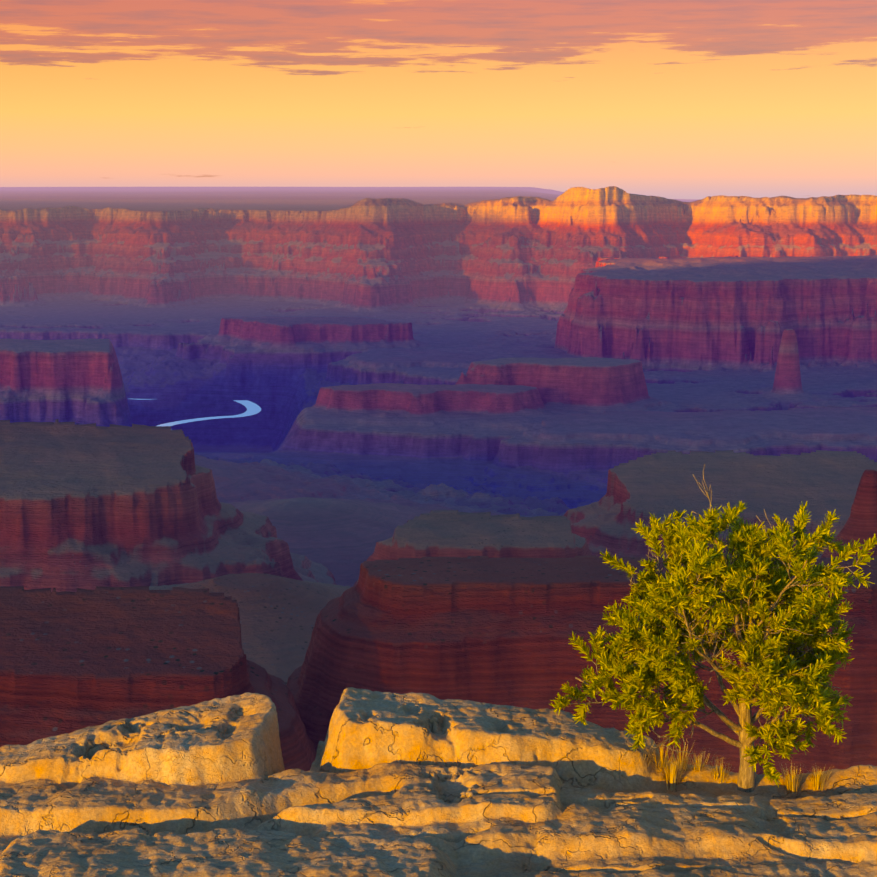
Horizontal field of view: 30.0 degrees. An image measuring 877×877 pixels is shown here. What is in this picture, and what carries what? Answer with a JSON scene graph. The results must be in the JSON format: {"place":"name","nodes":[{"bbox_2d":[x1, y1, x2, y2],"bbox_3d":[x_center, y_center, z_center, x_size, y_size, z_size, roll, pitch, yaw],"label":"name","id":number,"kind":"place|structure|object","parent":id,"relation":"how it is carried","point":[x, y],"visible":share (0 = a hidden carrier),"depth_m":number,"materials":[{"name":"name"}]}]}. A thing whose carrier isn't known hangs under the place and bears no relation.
{"place":"outdoors","nodes":[
{"label":"outdoors","id":0,"kind":"place"},
{"bbox_2d":[138,399,260,429],"bbox_3d":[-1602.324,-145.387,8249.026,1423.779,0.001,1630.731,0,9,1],"label":"river","id":1,"kind":"structure","parent":0,"point":[252,408],"depth_m":8069.26,"materials":[{"name":"blue liquid"}]},
{"bbox_2d":[0,186,876,775],"bbox_3d":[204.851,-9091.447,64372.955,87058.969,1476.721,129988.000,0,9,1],"label":"canyon terrain","id":2,"kind":"structure","parent":0,"point":[468,442],"depth_m":5731.71,"materials":[{"name":"red stone"}]},
{"bbox_2d":[0,687,876,876],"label":"rock ledge","id":3,"kind":"object","parent":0,"point":[390,784],"visible":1,"depth_m":11.87,"materials":[{"name":"stone"}]},
{"bbox_2d":[550,464,876,792],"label":"pinyon tree","id":4,"kind":"object","parent":3,"relation":"on","point":[771,645],"visible":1,"depth_m":12.10,"materials":[{"name":"green plant"}]},
{"bbox_2d":[619,738,830,793],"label":"dry grass tufts","id":5,"kind":"object","parent":3,"relation":"on","point":[670,776],"visible":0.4,"depth_m":12.65,"materials":[{"name":"yellow plant"}]},
{"bbox_2d":[0,0,876,198],"label":"sky","id":6,"kind":"structure","parent":0,"point":[669,99],"materials":[{"name":"orange"}]}
]}

